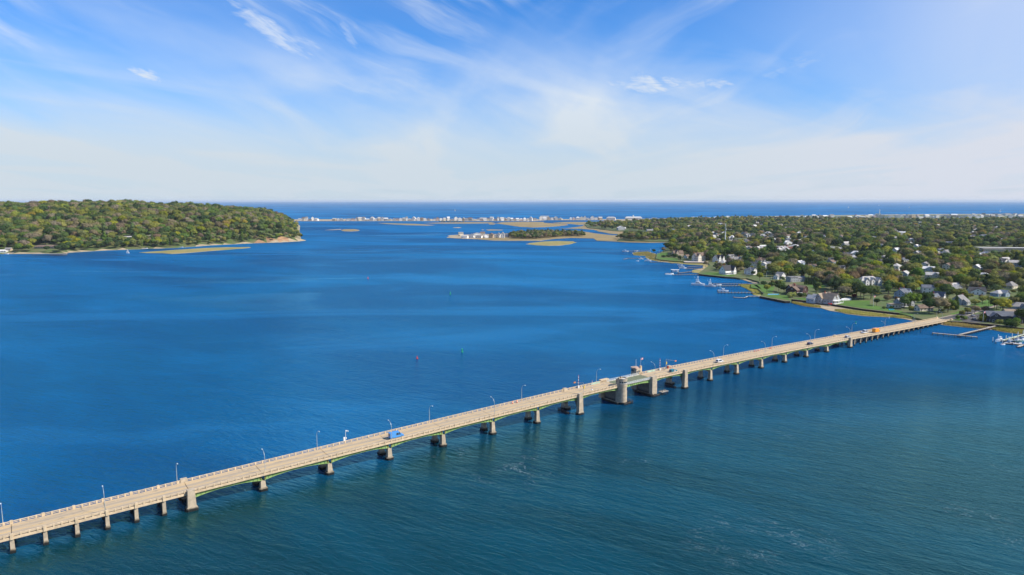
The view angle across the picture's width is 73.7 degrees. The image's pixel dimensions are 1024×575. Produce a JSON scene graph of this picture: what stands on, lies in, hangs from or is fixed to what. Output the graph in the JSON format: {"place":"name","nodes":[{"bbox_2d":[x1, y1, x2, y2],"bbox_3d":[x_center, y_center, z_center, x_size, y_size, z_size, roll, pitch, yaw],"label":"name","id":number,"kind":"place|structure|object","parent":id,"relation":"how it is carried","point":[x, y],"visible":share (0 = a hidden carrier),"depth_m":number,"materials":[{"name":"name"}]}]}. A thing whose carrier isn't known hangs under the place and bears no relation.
{"place":"outdoors","nodes":[
{"label":"outdoors","id":0,"kind":"place"},
{"bbox_2d":[0,219,305,253],"bbox_3d":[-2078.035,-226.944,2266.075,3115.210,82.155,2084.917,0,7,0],"label":"headland","id":1,"kind":"structure","parent":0,"point":[234,240],"depth_m":1473.19,"materials":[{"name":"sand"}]},
{"bbox_2d":[34,245,60,248],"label":"hillside house","id":2,"kind":"structure","parent":1,"relation":"on","point":[42,247],"depth_m":1335.40,"materials":[{"name":"grey"}]},
{"bbox_2d":[139,247,250,253],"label":"marsh island","id":3,"kind":"structure","parent":0,"point":[194,250],"depth_m":1373.54,"materials":[{"name":"beige sand"}]},
{"bbox_2d":[381,223,428,225],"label":"marsh island","id":4,"kind":"structure","parent":0,"point":[406,224],"depth_m":2870.17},
{"bbox_2d":[294,219,625,220],"bbox_3d":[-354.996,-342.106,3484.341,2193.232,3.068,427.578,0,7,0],"label":"barrier beach","id":5,"kind":"structure","parent":0,"point":[453,219],"depth_m":3609.46,"materials":[{"name":"beige sand"}]},
{"bbox_2d":[433,222,493,223],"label":"marsh island","id":6,"kind":"structure","parent":0,"point":[462,222],"depth_m":3131.31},
{"bbox_2d":[0,201,1023,574],"bbox_3d":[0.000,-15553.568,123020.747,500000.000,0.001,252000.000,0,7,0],"label":"water","id":7,"kind":"structure","parent":0,"point":[146,369],"depth_m":326.35,"materials":[{"name":"blue liquid"}]},
{"bbox_2d":[718,291,755,293],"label":"dock","id":8,"kind":"object","parent":7,"relation":"in","point":[738,292],"visible":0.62,"depth_m":738.59,"materials":[{"name":"grey wood"}]},
{"bbox_2d":[932,332,977,338],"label":"fishing pier","id":9,"kind":"structure","parent":7,"relation":"in","point":[943,334],"depth_m":503.92,"materials":[{"name":"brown wood"}]},
{"bbox_2d":[958,326,995,334],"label":"fishing pier","id":10,"kind":"structure","parent":7,"relation":"in","point":[978,330],"depth_m":521.35,"materials":[{"name":"grey wood"}]},
{"bbox_2d":[0,199,1023,310],"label":"town woods","id":11,"kind":"object","parent":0,"point":[866,245],"depth_m":1607.26,"materials":[{"name":"green plant"}]},
{"bbox_2d":[0,0,1023,200],"label":"sky","id":12,"kind":"structure","parent":0,"point":[105,100],"materials":[{"name":"blue"}]},
{"bbox_2d":[497,222,566,227],"bbox_3d":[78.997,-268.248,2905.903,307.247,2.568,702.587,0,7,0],"label":"marsh island","id":13,"kind":"structure","parent":0,"point":[530,224],"depth_m":2868.76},
{"bbox_2d":[528,241,576,245],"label":"marsh island","id":14,"kind":"structure","parent":0,"point":[551,243],"depth_m":1599.33,"materials":[{"name":"beige sand"}]},
{"bbox_2d":[447,232,666,242],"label":"marsh","id":15,"kind":"structure","parent":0,"point":[602,237],"depth_m":1806.72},
{"bbox_2d":[558,222,585,224],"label":"marsh island","id":16,"kind":"structure","parent":0,"point":[578,223],"depth_m":2995.43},
{"bbox_2d":[557,225,622,234],"bbox_3d":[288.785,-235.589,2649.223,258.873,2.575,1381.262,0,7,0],"label":"marsh","id":17,"kind":"structure","parent":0,"point":[604,231],"depth_m":2294.93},
{"bbox_2d":[632,251,708,272],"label":"beach","id":18,"kind":"structure","parent":0,"point":[701,269],"depth_m":1083.27,"materials":[{"name":"beige sand"}]},
{"bbox_2d":[633,251,682,262],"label":"marsh grass","id":19,"kind":"structure","parent":18,"relation":"on","point":[649,255],"depth_m":1249.15,"materials":[{"name":"beige plant"}]},
{"bbox_2d":[584,214,1023,327],"bbox_3d":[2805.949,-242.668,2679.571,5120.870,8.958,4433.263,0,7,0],"label":"town ground","id":20,"kind":"structure","parent":0,"point":[741,275],"depth_m":767.48,"materials":[{"name":"green plant"}]},
{"bbox_2d":[0,317,951,553],"bbox_3d":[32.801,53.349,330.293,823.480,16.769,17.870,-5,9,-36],"label":"drawbridge","id":21,"kind":"object","parent":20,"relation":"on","point":[614,391],"visible":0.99,"depth_m":270.83,"materials":[{"name":"concrete"}]},
{"bbox_2d":[388,430,403,438],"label":"cargo van","id":22,"kind":"object","parent":21,"relation":"on","point":[397,433],"visible":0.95,"depth_m":267.78,"materials":[{"name":"blue metal"}]},
{"bbox_2d":[671,250,683,255],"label":"house","id":23,"kind":"structure","parent":20,"relation":"on","point":[680,252],"depth_m":1210.06,"materials":[{"name":"beige"}]},
{"bbox_2d":[692,252,705,260],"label":"house","id":24,"kind":"structure","parent":20,"relation":"on","point":[700,256],"depth_m":1111.25,"materials":[{"name":"beige"}]},
{"bbox_2d":[699,274,735,278],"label":"bulkhead","id":25,"kind":"object","parent":20,"relation":"on","point":[717,276],"visible":0.85,"depth_m":893.93,"materials":[{"name":"brown wood"}]},
{"bbox_2d":[702,272,733,275],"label":"lawn","id":26,"kind":"structure","parent":20,"relation":"on","point":[715,273],"depth_m":912.42,"materials":[{"name":"green plant"}]},
{"bbox_2d":[712,253,724,261],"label":"house","id":27,"kind":"structure","parent":20,"relation":"on","point":[718,258],"depth_m":1099.96,"materials":[{"name":"white"}]},
{"bbox_2d":[719,264,736,274],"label":"house","id":28,"kind":"structure","parent":20,"relation":"on","point":[727,269],"depth_m":915.30,"materials":[{"name":"white"}]},
{"bbox_2d":[730,260,743,266],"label":"broadleaf tree","id":29,"kind":"object","parent":20,"relation":"on","point":[736,263],"visible":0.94,"depth_m":927.15,"materials":[{"name":"green plant"}]},
{"bbox_2d":[744,267,756,274],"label":"house","id":30,"kind":"structure","parent":20,"relation":"on","point":[748,270],"depth_m":911.65,"materials":[{"name":"white"}]},
{"bbox_2d":[753,284,773,292],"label":"lawn","id":31,"kind":"structure","parent":20,"relation":"on","point":[769,290],"depth_m":758.42,"materials":[{"name":"green plant"}]},
{"bbox_2d":[767,262,779,274],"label":"broadleaf tree","id":32,"kind":"object","parent":20,"relation":"on","point":[771,266],"visible":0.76,"depth_m":906.40,"materials":[{"name":"green plant"}]},
{"bbox_2d":[760,296,789,302],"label":"bulkhead","id":33,"kind":"object","parent":20,"relation":"on","point":[772,299],"visible":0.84,"depth_m":684.23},
{"bbox_2d":[765,295,788,299],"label":"lawn","id":34,"kind":"structure","parent":20,"relation":"on","point":[780,297],"depth_m":703.04,"materials":[{"name":"green plant"}]},
{"bbox_2d":[771,266,783,271],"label":"broadleaf tree","id":35,"kind":"object","parent":20,"relation":"on","point":[778,269],"visible":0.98,"depth_m":879.99,"materials":[{"name":"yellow plant"}]},
{"bbox_2d":[773,272,785,278],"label":"house","id":36,"kind":"structure","parent":20,"relation":"on","point":[777,275],"depth_m":858.41,"materials":[{"name":"white"}]},
{"bbox_2d":[786,274,805,281],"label":"house","id":37,"kind":"structure","parent":20,"relation":"on","point":[795,278],"depth_m":831.06,"materials":[{"name":"grey"}]},
{"bbox_2d":[785,283,808,295],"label":"house","id":38,"kind":"structure","parent":20,"relation":"on","point":[793,287],"depth_m":713.82,"materials":[{"name":"brown"}]},
{"bbox_2d":[805,268,816,278],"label":"broadleaf tree","id":39,"kind":"object","parent":20,"relation":"on","point":[811,271],"visible":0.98,"depth_m":829.96,"materials":[{"name":"green plant"}]},
{"bbox_2d":[806,294,816,303],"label":"house","id":40,"kind":"structure","parent":20,"relation":"on","point":[811,298],"depth_m":663.25,"materials":[{"name":"blue"}]},
{"bbox_2d":[812,277,821,290],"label":"broadleaf tree","id":41,"kind":"object","parent":20,"relation":"on","point":[816,283],"visible":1,"depth_m":718.68,"materials":[{"name":"green plant"}]},
{"bbox_2d":[813,255,827,260],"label":"broadleaf tree","id":42,"kind":"object","parent":20,"relation":"on","point":[820,258],"visible":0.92,"depth_m":998.11,"materials":[{"name":"green plant"}]},
{"bbox_2d":[816,291,843,304],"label":"house","id":43,"kind":"structure","parent":20,"relation":"on","point":[825,297],"depth_m":658.64,"materials":[{"name":"grey"}]},
{"bbox_2d":[831,275,839,292],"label":"broadleaf tree","id":44,"kind":"object","parent":20,"relation":"on","point":[835,283],"visible":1,"depth_m":729.99,"materials":[{"name":"green plant"}]},
{"bbox_2d":[791,299,898,314],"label":"bulkhead","id":45,"kind":"object","parent":20,"relation":"on","point":[868,310],"visible":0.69,"depth_m":628.62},
{"bbox_2d":[837,285,852,294],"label":"broadleaf tree","id":46,"kind":"object","parent":20,"relation":"on","point":[843,289],"visible":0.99,"depth_m":685.59,"materials":[{"name":"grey plant"}]},
{"bbox_2d":[793,298,902,312],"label":"lawn","id":47,"kind":"structure","parent":20,"relation":"on","point":[865,304],"depth_m":642.70,"materials":[{"name":"green plant"}]},
{"bbox_2d":[850,281,863,293],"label":"broadleaf tree","id":48,"kind":"object","parent":20,"relation":"on","point":[855,286],"visible":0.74,"depth_m":695.60,"materials":[{"name":"green plant"}]},
{"bbox_2d":[856,268,867,276],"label":"broadleaf tree","id":49,"kind":"object","parent":20,"relation":"on","point":[861,272],"visible":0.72,"depth_m":818.34,"materials":[{"name":"brown plant"}]},
{"bbox_2d":[858,285,870,299],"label":"broadleaf tree","id":50,"kind":"object","parent":20,"relation":"on","point":[863,289],"visible":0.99,"depth_m":676.05,"materials":[{"name":"green plant"}]},
{"bbox_2d":[859,275,882,285],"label":"house","id":51,"kind":"structure","parent":20,"relation":"on","point":[871,280],"depth_m":790.85,"materials":[{"name":"white"}]},
{"bbox_2d":[864,270,879,276],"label":"broadleaf tree","id":52,"kind":"object","parent":20,"relation":"on","point":[873,273],"visible":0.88,"depth_m":810.36,"materials":[{"name":"green plant"}]},
{"bbox_2d":[867,285,880,298],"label":"broadleaf tree","id":53,"kind":"object","parent":20,"relation":"on","point":[873,288],"visible":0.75,"depth_m":679.67,"materials":[{"name":"green plant"}]},
{"bbox_2d":[884,279,891,293],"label":"broadleaf tree","id":54,"kind":"object","parent":20,"relation":"on","point":[888,287],"visible":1,"depth_m":713.80,"materials":[{"name":"green plant"}]},
{"bbox_2d":[881,257,895,263],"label":"broadleaf tree","id":55,"kind":"object","parent":20,"relation":"on","point":[890,260],"visible":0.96,"depth_m":947.76,"materials":[{"name":"green plant"}]},
{"bbox_2d":[886,303,901,307],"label":"pavilion","id":56,"kind":"structure","parent":20,"relation":"on","point":[895,305],"depth_m":628.18,"materials":[{"name":"beige"}]},
{"bbox_2d":[887,270,902,275],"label":"broadleaf tree","id":57,"kind":"object","parent":20,"relation":"on","point":[897,273],"visible":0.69,"depth_m":785.62,"materials":[{"name":"green plant"}]},
{"bbox_2d":[894,287,912,297],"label":"house","id":58,"kind":"structure","parent":20,"relation":"on","point":[899,292],"depth_m":688.29,"materials":[{"name":"grey"}]},
{"bbox_2d":[893,298,915,306],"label":"house","id":59,"kind":"structure","parent":20,"relation":"on","point":[912,303],"depth_m":638.20,"materials":[{"name":"grey"}]},
{"bbox_2d":[899,296,910,307],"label":"broadleaf tree","id":60,"kind":"object","parent":20,"relation":"on","point":[905,300],"visible":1,"depth_m":619.24,"materials":[{"name":"green plant"}]},
{"bbox_2d":[902,248,913,255],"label":"broadleaf tree","id":61,"kind":"object","parent":20,"relation":"on","point":[906,251],"visible":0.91,"depth_m":1085.37,"materials":[{"name":"green plant"}]},
{"bbox_2d":[902,263,918,269],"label":"broadleaf tree","id":62,"kind":"object","parent":20,"relation":"on","point":[909,266],"visible":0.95,"depth_m":895.02,"materials":[{"name":"green plant"}]},
{"bbox_2d":[902,292,922,305],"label":"broadleaf tree","id":63,"kind":"object","parent":20,"relation":"on","point":[913,296],"visible":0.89,"depth_m":623.46,"materials":[{"name":"green plant"}]},
{"bbox_2d":[906,282,918,292],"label":"broadleaf tree","id":64,"kind":"object","parent":20,"relation":"on","point":[913,285],"visible":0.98,"depth_m":712.23,"materials":[{"name":"green plant"}]},
{"bbox_2d":[910,268,924,275],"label":"broadleaf tree","id":65,"kind":"object","parent":20,"relation":"on","point":[918,271],"visible":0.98,"depth_m":824.16,"materials":[{"name":"green plant"}]},
{"bbox_2d":[914,304,933,310],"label":"house","id":66,"kind":"structure","parent":20,"relation":"on","point":[920,307],"depth_m":611.03,"materials":[{"name":"beige"}]},
{"bbox_2d":[916,292,931,299],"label":"broadleaf tree","id":67,"kind":"object","parent":20,"relation":"on","point":[925,295],"visible":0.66,"depth_m":638.91,"materials":[{"name":"green plant"}]},
{"bbox_2d":[920,284,935,292],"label":"house","id":68,"kind":"structure","parent":20,"relation":"on","point":[925,288],"depth_m":725.50,"materials":[{"name":"white"}]},
{"bbox_2d":[922,266,934,271],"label":"house","id":69,"kind":"structure","parent":20,"relation":"on","point":[926,268],"depth_m":917.58,"materials":[{"name":"white"}]},
{"bbox_2d":[922,298,936,313],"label":"broadleaf tree","id":70,"kind":"object","parent":20,"relation":"on","point":[929,302],"visible":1,"depth_m":592.24,"materials":[{"name":"green plant"}]},
{"bbox_2d":[924,271,939,278],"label":"house","id":71,"kind":"structure","parent":20,"relation":"on","point":[933,274],"depth_m":847.38,"materials":[{"name":"beige"}]},
{"bbox_2d":[933,291,946,298],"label":"house","id":72,"kind":"structure","parent":20,"relation":"on","point":[939,294],"depth_m":662.89,"materials":[{"name":"white"}]},
{"bbox_2d":[932,296,950,313],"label":"broadleaf tree","id":73,"kind":"object","parent":20,"relation":"on","point":[940,301],"visible":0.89,"depth_m":589.97,"materials":[{"name":"grey plant"}]},
{"bbox_2d":[933,279,951,284],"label":"broadleaf tree","id":74,"kind":"object","parent":20,"relation":"on","point":[942,281],"visible":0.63,"depth_m":721.68,"materials":[{"name":"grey plant"}]},
{"bbox_2d":[941,285,955,298],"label":"broadleaf tree","id":75,"kind":"object","parent":20,"relation":"on","point":[947,289],"visible":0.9,"depth_m":668.91,"materials":[{"name":"green plant"}]},
{"bbox_2d":[946,298,957,311],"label":"broadleaf tree","id":76,"kind":"object","parent":20,"relation":"on","point":[954,303],"visible":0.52,"depth_m":598.32,"materials":[{"name":"green plant"}]},
{"bbox_2d":[951,273,966,284],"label":"broadleaf tree","id":77,"kind":"object","parent":20,"relation":"on","point":[958,280],"visible":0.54,"depth_m":771.49,"materials":[{"name":"green plant"}]},
{"bbox_2d":[951,288,968,296],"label":"broadleaf tree","id":78,"kind":"object","parent":20,"relation":"on","point":[960,291],"visible":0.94,"depth_m":657.40,"materials":[{"name":"green plant"}]},
{"bbox_2d":[952,293,969,305],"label":"house","id":79,"kind":"structure","parent":20,"relation":"on","point":[963,300],"depth_m":644.98,"materials":[{"name":"grey"}]},
{"bbox_2d":[957,267,969,273],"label":"broadleaf tree","id":80,"kind":"object","parent":20,"relation":"on","point":[963,270],"visible":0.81,"depth_m":820.47,"materials":[{"name":"green plant"}]},
{"bbox_2d":[943,322,986,327],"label":"marsh grass","id":81,"kind":"structure","parent":20,"relation":"on","point":[961,324],"depth_m":546.96,"materials":[{"name":"yellow plant"}]},
{"bbox_2d":[961,276,973,288],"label":"broadleaf tree","id":82,"kind":"object","parent":20,"relation":"on","point":[967,279],"visible":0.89,"depth_m":753.24,"materials":[{"name":"green plant"}]},
{"bbox_2d":[960,313,986,322],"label":"parking lot","id":83,"kind":"structure","parent":20,"relation":"on","point":[971,320],"depth_m":566.83,"materials":[{"name":"grey asphalt"}]},
{"bbox_2d":[939,299,1008,318],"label":"carriageway","id":84,"kind":"structure","parent":20,"relation":"on","point":[954,316],"depth_m":591.97,"materials":[{"name":"grey asphalt"}]},
{"bbox_2d":[969,280,982,286],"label":"broadleaf tree","id":85,"kind":"object","parent":20,"relation":"on","point":[975,283],"visible":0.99,"depth_m":738.70,"materials":[{"name":"grey plant"}]},
{"bbox_2d":[966,286,986,294],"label":"house","id":86,"kind":"structure","parent":20,"relation":"on","point":[979,290],"depth_m":717.08,"materials":[{"name":"white"}]},
{"bbox_2d":[977,313,986,320],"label":"garden shrub","id":87,"kind":"object","parent":20,"relation":"on","point":[982,318],"visible":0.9,"depth_m":557.97,"materials":[{"name":"green plant"}]},
{"bbox_2d":[951,321,1023,328],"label":"bulkhead","id":88,"kind":"object","parent":20,"relation":"on","point":[981,324],"visible":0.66,"depth_m":547.97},
{"bbox_2d":[971,298,1005,307],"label":"lawn","id":89,"kind":"structure","parent":20,"relation":"on","point":[982,304],"depth_m":648.89,"materials":[{"name":"green plant"}]},
{"bbox_2d":[981,262,998,269],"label":"broadleaf tree","id":90,"kind":"object","parent":20,"relation":"on","point":[989,265],"visible":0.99,"depth_m":895.77,"materials":[{"name":"green plant"}]},
{"bbox_2d":[986,278,1005,290],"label":"broadleaf tree","id":91,"kind":"object","parent":20,"relation":"on","point":[998,281],"visible":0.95,"depth_m":722.70,"materials":[{"name":"green plant"}]},
{"bbox_2d":[975,247,1023,251],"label":"building","id":92,"kind":"structure","parent":20,"relation":"on","point":[1000,249],"depth_m":1270.65,"materials":[{"name":"beige"}]},
{"bbox_2d":[989,289,1009,296],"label":"house","id":93,"kind":"structure","parent":20,"relation":"on","point":[1001,292],"depth_m":703.30,"materials":[{"name":"blue"}]},
{"bbox_2d":[983,311,1023,323],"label":"restaurant","id":94,"kind":"structure","parent":20,"relation":"on","point":[992,316],"depth_m":552.99},
{"bbox_2d":[993,298,1013,309],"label":"broadleaf tree","id":95,"kind":"object","parent":20,"relation":"on","point":[1004,302],"visible":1,"depth_m":597.24,"materials":[{"name":"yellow plant"}]},
{"bbox_2d":[999,272,1010,280],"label":"broadleaf tree","id":96,"kind":"object","parent":20,"relation":"on","point":[1005,275],"visible":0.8,"depth_m":788.45,"materials":[{"name":"grey plant"}]},
{"bbox_2d":[998,264,1012,270],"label":"broadleaf tree","id":97,"kind":"object","parent":20,"relation":"on","point":[1008,267],"visible":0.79,"depth_m":852.30,"materials":[{"name":"green plant"}]},
{"bbox_2d":[1002,319,1014,326],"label":"garden shrub","id":98,"kind":"object","parent":20,"relation":"on","point":[1006,322],"visible":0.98,"depth_m":533.19,"materials":[{"name":"green plant"}]},
{"bbox_2d":[1003,281,1017,288],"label":"house","id":99,"kind":"structure","parent":20,"relation":"on","point":[1011,285],"depth_m":765.94,"materials":[{"name":"beige"}]},
{"bbox_2d":[1007,259,1020,266],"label":"house","id":100,"kind":"structure","parent":20,"relation":"on","point":[1014,262],"depth_m":1006.34,"materials":[{"name":"white"}]},
{"bbox_2d":[1007,302,1023,308],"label":"house","id":101,"kind":"structure","parent":20,"relation":"on","point":[1017,305],"depth_m":610.23,"materials":[{"name":"grey"}]},
{"bbox_2d":[1009,272,1021,281],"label":"broadleaf tree","id":102,"kind":"object","parent":20,"relation":"on","point":[1015,276],"visible":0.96,"depth_m":781.66,"materials":[{"name":"green plant"}]},
{"bbox_2d":[1013,308,1023,323],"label":"broadleaf tree","id":103,"kind":"object","parent":20,"relation":"on","point":[1019,312],"visible":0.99,"depth_m":544.31,"materials":[{"name":"green plant"}]},
{"bbox_2d":[657,214,990,218],"bbox_3d":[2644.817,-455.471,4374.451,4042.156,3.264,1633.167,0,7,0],"label":"ocean beach","id":104,"kind":"structure","parent":0,"point":[903,214],"depth_m":4901.54,"materials":[{"name":"beige sand"}]},
{"bbox_2d":[796,301,917,320],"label":"beach","id":105,"kind":"structure","parent":0,"point":[828,308],"depth_m":635.69,"materials":[{"name":"beige sand"}]},
{"bbox_2d":[791,301,820,306],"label":"marsh grass","id":106,"kind":"structure","parent":105,"relation":"on","point":[803,304],"depth_m":654.88,"materials":[{"name":"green plant"}]},
{"bbox_2d":[834,309,912,318],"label":"marsh grass","id":107,"kind":"structure","parent":105,"relation":"on","point":[855,312],"depth_m":601.70,"materials":[{"name":"yellow plant"}]},
{"bbox_2d":[939,323,1018,333],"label":"beach","id":108,"kind":"structure","parent":0,"point":[979,328],"depth_m":537.18,"materials":[{"name":"beige sand"}]},
{"bbox_2d":[992,326,1023,333],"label":"marsh grass","id":109,"kind":"structure","parent":108,"relation":"on","point":[1007,329],"depth_m":527.02,"materials":[{"name":"yellow plant"}]},
{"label":"marsh","id":110,"kind":"structure","parent":0,"visible":0},
{"bbox_2d":[738,284,761,294],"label":"marsh grass","id":111,"kind":"structure","parent":110,"relation":"on","point":[748,286],"depth_m":776.14,"materials":[{"name":"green plant"}]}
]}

